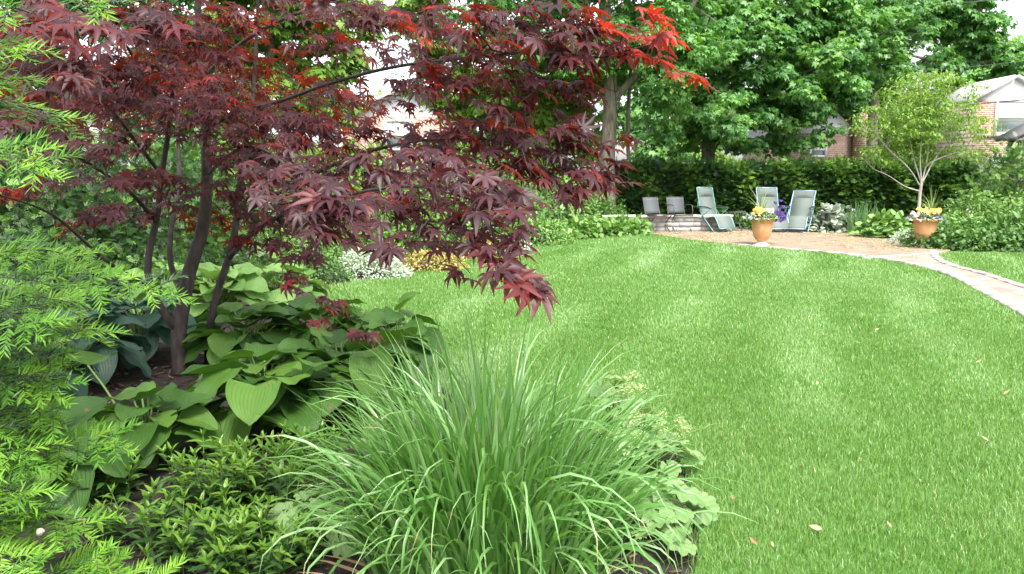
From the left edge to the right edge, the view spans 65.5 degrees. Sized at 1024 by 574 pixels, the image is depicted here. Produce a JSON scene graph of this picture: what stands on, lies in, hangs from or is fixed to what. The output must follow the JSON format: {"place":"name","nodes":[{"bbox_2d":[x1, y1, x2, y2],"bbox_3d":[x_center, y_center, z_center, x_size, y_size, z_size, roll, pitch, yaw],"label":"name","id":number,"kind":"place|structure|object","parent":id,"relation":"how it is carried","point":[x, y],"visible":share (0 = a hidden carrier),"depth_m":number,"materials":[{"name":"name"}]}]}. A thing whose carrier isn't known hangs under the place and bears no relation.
{"place":"outdoors","nodes":[
{"label":"outdoors","id":0,"kind":"place"},
{"bbox_2d":[350,409,453,447],"bbox_3d":[-0.550,0.778,4.210,0.488,0.277,0.485,5,9,29],"label":"ladys mantle","id":1,"kind":"object","parent":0,"point":[364,440],"visible":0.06,"depth_m":4.12,"materials":[{"name":"green plant"}]},
{"bbox_2d":[344,89,476,210],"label":"house","id":2,"kind":"structure","parent":0,"point":[386,123],"depth_m":31.38,"materials":[{"name":"white brick"}]},
{"bbox_2d":[384,120,412,150],"bbox_3d":[-4.479,-5.989,31.435,1.100,1.200,0.110,0,8,0],"label":"window","id":3,"kind":"structure","parent":2,"relation":"in","point":[388,124],"depth_m":31.41,"materials":[{"name":"white glass"}]},
{"bbox_2d":[0,218,913,573],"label":"mulch bed","id":4,"kind":"object","parent":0,"point":[182,382],"depth_m":3.85,"materials":[{"name":"soil"}]},
{"bbox_2d":[0,328,98,399],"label":"hosta","id":5,"kind":"object","parent":4,"relation":"on","point":[82,389],"visible":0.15,"depth_m":5.08,"materials":[{"name":"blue plant"}]},
{"bbox_2d":[4,307,150,400],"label":"hosta","id":6,"kind":"object","parent":4,"relation":"on","point":[132,353],"visible":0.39,"depth_m":5.70,"materials":[{"name":"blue plant"}]},
{"bbox_2d":[4,396,176,518],"bbox_3d":[-2.151,0.736,3.794,0.924,0.480,0.895,0,8,0],"label":"hosta","id":7,"kind":"object","parent":4,"relation":"on","point":[85,409],"visible":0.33,"depth_m":3.57,"materials":[{"name":"green plant"}]},
{"bbox_2d":[0,0,199,573],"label":"yew shrub","id":8,"kind":"object","parent":4,"relation":"on","point":[20,412],"visible":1,"depth_m":1.86,"materials":[{"name":"green plant"}]},
{"bbox_2d":[36,528,44,535],"bbox_3d":[-1.014,0.527,1.714,0.016,0.016,0.014,-8,11,-44],"label":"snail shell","id":9,"kind":"object","parent":8,"relation":"on","point":[40,531],"visible":1,"depth_m":1.71},
{"bbox_2d":[53,454,147,508],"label":"leafy plant","id":10,"kind":"object","parent":4,"relation":"on","point":[110,481],"visible":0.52,"depth_m":3.61,"materials":[{"name":"green plant"}]},
{"bbox_2d":[0,130,208,313],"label":"yew shrub","id":11,"kind":"object","parent":4,"relation":"on","point":[11,215],"visible":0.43,"depth_m":9.46,"materials":[{"name":"green plant"}]},
{"bbox_2d":[79,477,182,552],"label":"leafy plant","id":12,"kind":"object","parent":4,"relation":"on","point":[163,511],"visible":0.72,"depth_m":3.24,"materials":[{"name":"green plant"}]},
{"bbox_2d":[71,297,205,369],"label":"hosta","id":13,"kind":"object","parent":4,"relation":"on","point":[154,329],"visible":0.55,"depth_m":6.30,"materials":[{"name":"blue plant"}]},
{"bbox_2d":[48,349,229,492],"bbox_3d":[-2.082,0.686,4.191,1.204,0.537,0.792,4,9,26],"label":"hosta","id":14,"kind":"object","parent":4,"relation":"on","point":[178,416],"visible":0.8,"depth_m":4.07,"materials":[{"name":"green plant"}]},
{"bbox_2d":[12,112,296,292],"bbox_3d":[-5.126,-1.241,11.167,4.087,2.594,3.593,0,8,0],"label":"yew shrub","id":15,"kind":"object","parent":4,"relation":"on","point":[191,166],"visible":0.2,"depth_m":10.68,"materials":[{"name":"green plant"}]},
{"bbox_2d":[117,256,211,312],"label":"hosta","id":16,"kind":"object","parent":4,"relation":"on","point":[161,265],"visible":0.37,"depth_m":8.69,"materials":[{"name":"green plant"}]},
{"bbox_2d":[117,478,284,573],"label":"leafy plant","id":17,"kind":"object","parent":4,"relation":"on","point":[182,541],"visible":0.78,"depth_m":3.06,"materials":[{"name":"green plant"}]},
{"bbox_2d":[167,262,269,316],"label":"hosta","id":18,"kind":"object","parent":4,"relation":"on","point":[250,285],"visible":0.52,"depth_m":8.25,"materials":[{"name":"green plant"}]},
{"bbox_2d":[156,425,284,515],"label":"leafy plant","id":19,"kind":"object","parent":4,"relation":"on","point":[197,482],"visible":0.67,"depth_m":3.53,"materials":[{"name":"green plant"}]},
{"bbox_2d":[171,300,303,368],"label":"hosta","id":20,"kind":"object","parent":4,"relation":"on","point":[219,342],"visible":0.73,"depth_m":5.99,"materials":[{"name":"green plant"}]},
{"bbox_2d":[112,0,385,235],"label":"background tree","id":21,"kind":"object","parent":4,"relation":"on","point":[340,70],"visible":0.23,"depth_m":18.01,"materials":[{"name":"green plant"}]},
{"bbox_2d":[187,502,338,573],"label":"leafy plant","id":22,"kind":"object","parent":4,"relation":"on","point":[220,563],"visible":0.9,"depth_m":2.96,"materials":[{"name":"green plant"}]},
{"bbox_2d":[179,338,353,457],"bbox_3d":[-1.474,0.676,4.651,1.137,0.702,1.131,3,9,20],"label":"hosta","id":23,"kind":"object","parent":4,"relation":"on","point":[256,386],"visible":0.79,"depth_m":4.35,"materials":[{"name":"green plant"}]},
{"bbox_2d":[204,430,332,511],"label":"leafy plant","id":24,"kind":"object","parent":4,"relation":"on","point":[278,485],"visible":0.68,"depth_m":3.57,"materials":[{"name":"green plant"}]},
{"bbox_2d":[228,263,331,304],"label":"hosta","id":25,"kind":"object","parent":4,"relation":"on","point":[273,295],"visible":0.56,"depth_m":8.68,"materials":[{"name":"green plant"}]},
{"bbox_2d":[166,141,399,263],"bbox_3d":[-4.260,-1.606,14.589,4.355,2.394,4.159,0,8,0],"label":"yew shrub","id":26,"kind":"object","parent":4,"relation":"on","point":[306,240],"visible":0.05,"depth_m":14.18,"materials":[{"name":"green plant"}]},
{"bbox_2d":[266,250,355,284],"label":"shrub","id":27,"kind":"object","parent":4,"relation":"on","point":[332,265],"visible":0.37,"depth_m":11.10,"materials":[{"name":"green plant"}]},
{"bbox_2d":[273,420,348,470],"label":"leafy plant","id":28,"kind":"object","parent":4,"relation":"on","point":[299,443],"visible":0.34,"depth_m":4.05,"materials":[{"name":"green plant"}]},
{"bbox_2d":[262,487,365,556],"bbox_3d":[-0.797,0.943,3.268,0.385,0.216,0.470,-8,11,-44],"label":"ladys mantle","id":29,"kind":"object","parent":4,"relation":"on","point":[278,511],"visible":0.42,"depth_m":3.21,"materials":[{"name":"green plant"}]},
{"bbox_2d":[264,296,378,361],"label":"hosta","id":30,"kind":"object","parent":4,"relation":"on","point":[305,308],"visible":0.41,"depth_m":6.24,"materials":[{"name":"green plant"}]},
{"bbox_2d":[275,238,383,272],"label":"shrub","id":31,"kind":"object","parent":4,"relation":"on","point":[324,249],"visible":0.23,"depth_m":12.29,"materials":[{"name":"green plant"}]},
{"bbox_2d":[261,325,428,430],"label":"hosta","id":32,"kind":"object","parent":4,"relation":"on","point":[362,357],"visible":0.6,"depth_m":4.61,"materials":[{"name":"green plant"}]},
{"bbox_2d":[0,0,713,376],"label":"japanese maple","id":33,"kind":"object","parent":4,"relation":"on","point":[314,204],"visible":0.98,"depth_m":3.44,"materials":[{"name":"red plant"}]},
{"bbox_2d":[322,249,415,279],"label":"variegated plant","id":34,"kind":"object","parent":4,"relation":"on","point":[383,271],"visible":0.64,"depth_m":11.45,"materials":[{"name":"white plant"}]},
{"bbox_2d":[283,154,488,254],"bbox_3d":[-2.629,-1.710,16.410,4.738,2.028,3.643,0,8,0],"label":"leafy shrub","id":35,"kind":"object","parent":4,"relation":"on","point":[402,228],"visible":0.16,"depth_m":15.96,"materials":[{"name":"green plant"}]},
{"bbox_2d":[341,291,455,375],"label":"hosta","id":36,"kind":"object","parent":4,"relation":"on","point":[386,318],"visible":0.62,"depth_m":5.79,"materials":[{"name":"green plant"}]},
{"bbox_2d":[394,248,469,272],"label":"golden shrub","id":37,"kind":"object","parent":4,"relation":"on","point":[432,262],"visible":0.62,"depth_m":12.36,"materials":[{"name":"yellow plant"}]},
{"bbox_2d":[400,224,505,259],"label":"shrub","id":38,"kind":"object","parent":4,"relation":"on","point":[447,239],"visible":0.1,"depth_m":14.27,"materials":[{"name":"green plant"}]},
{"bbox_2d":[365,140,572,243],"bbox_3d":[-0.997,-2.221,18.267,4.797,2.518,4.232,0,8,0],"label":"leafy shrub","id":39,"kind":"object","parent":4,"relation":"on","point":[544,211],"visible":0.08,"depth_m":17.78,"materials":[{"name":"green plant"}]},
{"bbox_2d":[436,234,523,259],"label":"golden shrub","id":40,"kind":"object","parent":4,"relation":"on","point":[476,257],"visible":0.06,"depth_m":14.03,"materials":[{"name":"yellow plant"}]},
{"bbox_2d":[366,0,603,197],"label":"background tree","id":41,"kind":"object","parent":4,"relation":"on","point":[544,122],"visible":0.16,"depth_m":22.94,"materials":[{"name":"green plant"}]},
{"bbox_2d":[240,293,754,573],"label":"ornamental grass","id":42,"kind":"object","parent":4,"relation":"on","point":[483,490],"depth_m":2.56,"materials":[{"name":"green plant"}]},
{"bbox_2d":[487,211,576,246],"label":"shrub","id":43,"kind":"object","parent":4,"relation":"on","point":[548,230],"visible":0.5,"depth_m":16.74,"materials":[{"name":"green plant"}]},
{"bbox_2d":[519,220,583,243],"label":"edging hosta","id":44,"kind":"object","parent":4,"relation":"on","point":[576,234],"visible":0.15,"depth_m":17.54,"materials":[{"name":"green plant"}]},
{"bbox_2d":[495,161,622,229],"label":"leafy shrub","id":45,"kind":"object","parent":4,"relation":"on","point":[586,206],"visible":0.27,"depth_m":20.41,"materials":[{"name":"green plant"}]},
{"bbox_2d":[557,214,606,239],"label":"edging hosta","id":46,"kind":"object","parent":4,"relation":"on","point":[577,223],"visible":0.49,"depth_m":18.32,"materials":[{"name":"green plant"}]},
{"bbox_2d":[561,191,629,218],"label":"leafy shrub","id":47,"kind":"object","parent":4,"relation":"on","point":[612,210],"visible":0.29,"depth_m":20.85,"materials":[{"name":"green plant"}]},
{"bbox_2d":[436,0,759,214],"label":"shade tree","id":48,"kind":"object","parent":4,"relation":"on","point":[703,49],"visible":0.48,"depth_m":20.70,"materials":[{"name":"green plant"}]},
{"bbox_2d":[573,214,638,237],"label":"edging hosta","id":49,"kind":"object","parent":4,"relation":"on","point":[597,220],"visible":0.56,"depth_m":18.94,"materials":[{"name":"green plant"}]},
{"bbox_2d":[573,370,652,433],"bbox_3d":[0.585,0.681,4.525,0.500,0.379,0.462,-6,10,-36],"label":"ladys mantle","id":50,"kind":"object","parent":4,"relation":"on","point":[617,378],"visible":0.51,"depth_m":4.47,"materials":[{"name":"green plant"}]},
{"bbox_2d":[584,0,666,214],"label":"slender tree","id":51,"kind":"object","parent":4,"relation":"on","point":[625,15],"visible":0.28,"depth_m":22.14,"materials":[{"name":"brown plant"}]},
{"bbox_2d":[601,213,654,235],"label":"edging hosta","id":52,"kind":"object","parent":4,"relation":"on","point":[645,228],"visible":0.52,"depth_m":19.35,"materials":[{"name":"green plant"}]},
{"bbox_2d":[594,408,704,476],"bbox_3d":[0.662,0.763,3.951,0.527,0.379,0.564,5,9,29],"label":"ladys mantle","id":53,"kind":"object","parent":4,"relation":"on","point":[673,436],"visible":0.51,"depth_m":3.89,"materials":[{"name":"green plant"}]},
{"bbox_2d":[607,472,719,555],"bbox_3d":[0.559,0.906,3.316,0.524,0.276,0.575,4,9,27],"label":"ladys mantle","id":54,"kind":"object","parent":4,"relation":"on","point":[693,503],"visible":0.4,"depth_m":3.18,"materials":[{"name":"green plant"}]},
{"bbox_2d":[725,210,751,228],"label":"shrub","id":55,"kind":"object","parent":4,"relation":"on","point":[747,224],"visible":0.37,"depth_m":22.00,"materials":[{"name":"green plant"}]},
{"bbox_2d":[640,0,924,160],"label":"shade tree","id":56,"kind":"object","parent":4,"relation":"on","point":[827,45],"visible":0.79,"depth_m":24.16,"materials":[{"name":"green plant"}]},
{"bbox_2d":[599,150,985,226],"bbox_3d":[7.903,-2.718,22.861,11.107,2.415,1.880,0,8,0],"label":"hedge","id":57,"kind":"object","parent":4,"relation":"on","point":[732,182],"visible":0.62,"depth_m":22.48,"materials":[{"name":"green plant"}]},
{"bbox_2d":[805,202,855,232],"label":"variegated plant","id":58,"kind":"object","parent":4,"relation":"on","point":[838,219],"visible":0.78,"depth_m":20.46,"materials":[{"name":"white plant"}]},
{"bbox_2d":[845,199,884,233],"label":"iris clump","id":59,"kind":"object","parent":4,"relation":"on","point":[862,215],"visible":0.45,"depth_m":19.82,"materials":[{"name":"green plant"}]},
{"bbox_2d":[846,208,913,239],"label":"hosta","id":60,"kind":"object","parent":4,"relation":"on","point":[888,223],"visible":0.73,"depth_m":18.55,"materials":[{"name":"green plant"}]},
{"bbox_2d":[841,68,1009,211],"bbox_3d":[9.983,-3.246,19.420,3.982,4.056,2.696,0,8,0],"label":"young tree","id":61,"kind":"object","parent":4,"relation":"on","point":[901,113],"visible":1,"depth_m":19.08,"materials":[{"name":"green plant"}]},
{"bbox_2d":[912,208,986,240],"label":"ground cover","id":62,"kind":"object","parent":4,"relation":"on","point":[960,215],"visible":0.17,"depth_m":18.12,"materials":[{"name":"green plant"}]},
{"bbox_2d":[934,186,1012,220],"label":"leafy shrub","id":63,"kind":"object","parent":4,"relation":"on","point":[984,204],"visible":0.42,"depth_m":19.39,"materials":[{"name":"green plant"}]},
{"bbox_2d":[934,132,1023,214],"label":"evergreen shrub","id":64,"kind":"object","parent":4,"relation":"on","point":[1010,171],"visible":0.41,"depth_m":20.87,"materials":[{"name":"green plant"}]},
{"bbox_2d":[973,188,1023,221],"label":"leafy shrub","id":65,"kind":"object","parent":4,"relation":"on","point":[1018,202],"visible":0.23,"depth_m":19.46,"materials":[{"name":"green plant"}]},
{"bbox_2d":[0,174,1022,253],"bbox_3d":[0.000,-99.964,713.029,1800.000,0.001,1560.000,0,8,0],"label":"ground","id":66,"kind":"structure","parent":0,"point":[1016,252],"depth_m":23.27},
{"bbox_2d":[0,0,209,204],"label":"background tree","id":67,"kind":"object","parent":66,"relation":"on","point":[23,134],"visible":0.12,"depth_m":16.45,"materials":[{"name":"green plant"}]},
{"bbox_2d":[47,102,236,222],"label":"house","id":68,"kind":"structure","parent":66,"relation":"on","point":[121,163],"depth_m":23.71,"materials":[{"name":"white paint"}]},
{"bbox_2d":[57,113,389,180],"bbox_3d":[-9.035,-3.766,24.717,10.968,3.712,4.607,0,8,0],"label":"background tree","id":69,"kind":"object","parent":66,"relation":"on","point":[378,144],"visible":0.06,"depth_m":23.82,"materials":[{"name":"green plant"}]},
{"bbox_2d":[597,67,701,161],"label":"background tree","id":70,"kind":"object","parent":66,"relation":"on","point":[661,149],"visible":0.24,"depth_m":52.14,"materials":[{"name":"green plant"}]},
{"bbox_2d":[658,83,741,161],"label":"background tree","id":71,"kind":"object","parent":66,"relation":"on","point":[686,89],"visible":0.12,"depth_m":60.72,"materials":[{"name":"green plant"}]},
{"bbox_2d":[729,0,940,163],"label":"shade tree","id":72,"kind":"object","parent":66,"relation":"on","point":[919,34],"visible":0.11,"depth_m":31.46,"materials":[{"name":"green plant"}]},
{"bbox_2d":[734,243,1023,317],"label":"path kerb","id":73,"kind":"structure","parent":66,"relation":"on","point":[1016,306],"depth_m":11.04,"materials":[{"name":"stone"}]},
{"bbox_2d":[878,76,966,159],"bbox_3d":[20.286,-7.272,39.891,7.252,6.396,4.759,0,8,0],"label":"shade tree","id":74,"kind":"object","parent":66,"relation":"on","point":[956,84],"visible":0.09,"depth_m":38.96,"materials":[{"name":"green plant"}]},
{"bbox_2d":[894,0,1023,80],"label":"shade tree","id":75,"kind":"object","parent":66,"relation":"on","point":[970,35],"visible":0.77,"depth_m":37.91,"materials":[{"name":"green plant"}]},
{"bbox_2d":[898,219,1023,251],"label":"ground cover","id":76,"kind":"object","parent":66,"relation":"on","point":[951,235],"visible":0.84,"depth_m":15.72,"materials":[{"name":"green plant"}]},
{"bbox_2d":[929,250,1023,287],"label":"path kerb","id":77,"kind":"structure","parent":66,"relation":"on","point":[936,257],"depth_m":12.08,"materials":[{"name":"stone"}]},
{"bbox_2d":[948,35,1023,87],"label":"background tree","id":78,"kind":"object","parent":66,"relation":"on","point":[973,76],"visible":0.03,"depth_m":49.92,"materials":[{"name":"green plant"}]},
{"bbox_2d":[970,207,1023,251],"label":"ground cover","id":79,"kind":"object","parent":66,"relation":"on","point":[1013,221],"visible":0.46,"depth_m":15.80,"materials":[{"name":"green plant"}]},
{"bbox_2d":[994,123,1023,203],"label":"garden shed","id":80,"kind":"structure","parent":66,"relation":"on","point":[1019,131],"depth_m":26.85,"materials":[{"name":"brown wood"}]},
{"bbox_2d":[0,0,1023,172],"label":"sky","id":81,"kind":"structure","parent":0,"point":[1015,8],"materials":[{"name":"white"}]},
{"bbox_2d":[322,233,1023,573],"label":"lawn","id":82,"kind":"structure","parent":0,"point":[872,513],"depth_m":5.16,"materials":[{"name":"plant"}]},
{"bbox_2d":[653,229,949,258],"bbox_3d":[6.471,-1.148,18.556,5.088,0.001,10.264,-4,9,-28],"label":"patio","id":83,"kind":"structure","parent":0,"point":[779,239],"depth_m":17.52,"materials":[{"name":"brick"}]},
{"bbox_2d":[642,197,671,232],"bbox_3d":[3.721,-1.857,20.485,0.524,0.896,0.608,-4,9,-28],"label":"folding chair","id":84,"kind":"object","parent":83,"relation":"on","point":[651,205],"visible":0.81,"depth_m":20.61,"materials":[{"name":"grey fabric"}]},
{"bbox_2d":[601,214,732,230],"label":"seat wall","id":85,"kind":"structure","parent":83,"relation":"on","point":[681,222],"depth_m":20.61,"materials":[{"name":"grey stone"}]},
{"bbox_2d":[666,197,692,231],"bbox_3d":[4.353,-1.894,20.748,0.545,0.896,0.608,-2,8,-14],"label":"folding chair","id":86,"kind":"object","parent":83,"relation":"on","point":[674,205],"visible":0.75,"depth_m":20.92,"materials":[{"name":"grey fabric"}]},
{"bbox_2d":[696,187,734,231],"bbox_3d":[5.223,-2.008,20.618,0.665,1.152,1.007,-5,10,-32],"label":"reclining chair","id":87,"kind":"object","parent":83,"relation":"on","point":[706,202],"visible":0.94,"depth_m":20.69,"materials":[{"name":"fabric"}]},
{"bbox_2d":[729,211,745,230],"bbox_3d":[5.890,-1.715,20.854,0.456,0.520,0.456,0,8,0],"label":"side table","id":88,"kind":"object","parent":83,"relation":"on","point":[740,212],"visible":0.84,"depth_m":20.80,"materials":[{"name":"grey metal"}]},
{"bbox_2d":[751,218,774,244],"bbox_3d":[5.247,-1.163,16.712,0.559,0.593,0.559,0,8,0],"label":"terracotta planter","id":89,"kind":"object","parent":83,"relation":"on","point":[761,231],"visible":0.81,"depth_m":16.55,"materials":[{"name":"ceramic"}]},
{"bbox_2d":[742,185,786,222],"bbox_3d":[5.273,-1.781,16.729,1.048,0.860,1.114,0,8,0],"label":"flower arrangement","id":90,"kind":"object","parent":89,"relation":"in","point":[758,212],"visible":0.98,"depth_m":16.57,"materials":[{"name":"multicoloured plant"}]},
{"bbox_2d":[751,187,788,231],"bbox_3d":[6.718,-2.001,20.609,0.665,1.141,1.007,-1,8,-6],"label":"reclining chair","id":91,"kind":"object","parent":83,"relation":"on","point":[771,193],"visible":0.51,"depth_m":20.83,"materials":[{"name":"fabric"}]},
{"bbox_2d":[783,190,815,232],"bbox_3d":[7.407,-1.950,20.522,0.665,1.064,1.072,5,10,32],"label":"reclining chair","id":92,"kind":"object","parent":83,"relation":"on","point":[801,210],"visible":0.86,"depth_m":20.65,"materials":[{"name":"fabric"}]},
{"bbox_2d":[817,212,836,231],"bbox_3d":[8.027,-1.647,20.337,0.490,0.530,0.490,0,8,0],"label":"pedestal table","id":93,"kind":"object","parent":83,"relation":"on","point":[826,216],"visible":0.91,"depth_m":20.30,"materials":[{"name":"grey metal"}]},
{"bbox_2d":[859,251,942,258],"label":"patio kerb","id":94,"kind":"structure","parent":83,"relation":"on","point":[909,254],"depth_m":14.46,"materials":[{"name":"stone"}]},
{"bbox_2d":[887,228,916,243],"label":"variegated plant","id":95,"kind":"object","parent":83,"relation":"on","point":[898,237],"visible":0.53,"depth_m":17.00,"materials":[{"name":"white plant"}]},
{"bbox_2d":[912,218,940,247],"bbox_3d":[8.365,-1.087,16.136,0.570,0.605,0.570,0,8,0],"label":"terracotta planter","id":96,"kind":"object","parent":83,"relation":"on","point":[923,227],"visible":0.69,"depth_m":15.96,"materials":[{"name":"ceramic"}]},
{"bbox_2d":[904,182,946,222],"bbox_3d":[8.359,-1.711,16.187,0.925,0.837,1.020,0,8,0],"label":"flower arrangement","id":97,"kind":"object","parent":96,"relation":"in","point":[930,211],"visible":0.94,"depth_m":15.98,"materials":[{"name":"yellow plant"}]},
{"bbox_2d":[743,91,869,165],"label":"house","id":98,"kind":"structure","parent":0,"point":[847,145],"depth_m":36.41,"materials":[{"name":"brown brick"}]},
{"bbox_2d":[809,146,826,156],"bbox_3d":[13.999,-6.293,36.442,0.800,0.700,0.110,0,8,0],"label":"window","id":99,"kind":"structure","parent":98,"relation":"in","point":[822,152],"depth_m":36.44,"materials":[{"name":"grey glass"}]},
{"bbox_2d":[866,99,1023,110],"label":"utility wire","id":100,"kind":"object","parent":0,"point":[974,103],"visible":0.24,"depth_m":30.30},
{"bbox_2d":[902,254,1023,310],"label":"path","id":101,"kind":"structure","parent":0,"point":[1014,292],"depth_m":11.10,"materials":[{"name":"brick"}]},
{"bbox_2d":[911,61,1021,71],"bbox_3d":[13.543,-8.723,32.090,15.275,0.879,0.018,0,8,0],"label":"utility wire","id":102,"kind":"object","parent":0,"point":[974,66],"visible":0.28,"depth_m":32.06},
{"bbox_2d":[930,75,1023,200],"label":"house","id":103,"kind":"structure","parent":0,"point":[1010,115],"depth_m":33.34,"materials":[{"name":"brick"}]},
{"bbox_2d":[993,100,1023,133],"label":"window","id":104,"kind":"structure","parent":103,"relation":"in","point":[1011,114],"depth_m":33.28,"materials":[{"name":"white glass"}]},
{"bbox_2d":[937,251,1023,283],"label":"side lawn","id":105,"kind":"structure","parent":0,"point":[990,265],"depth_m":13.00,"materials":[{"name":"plant"}]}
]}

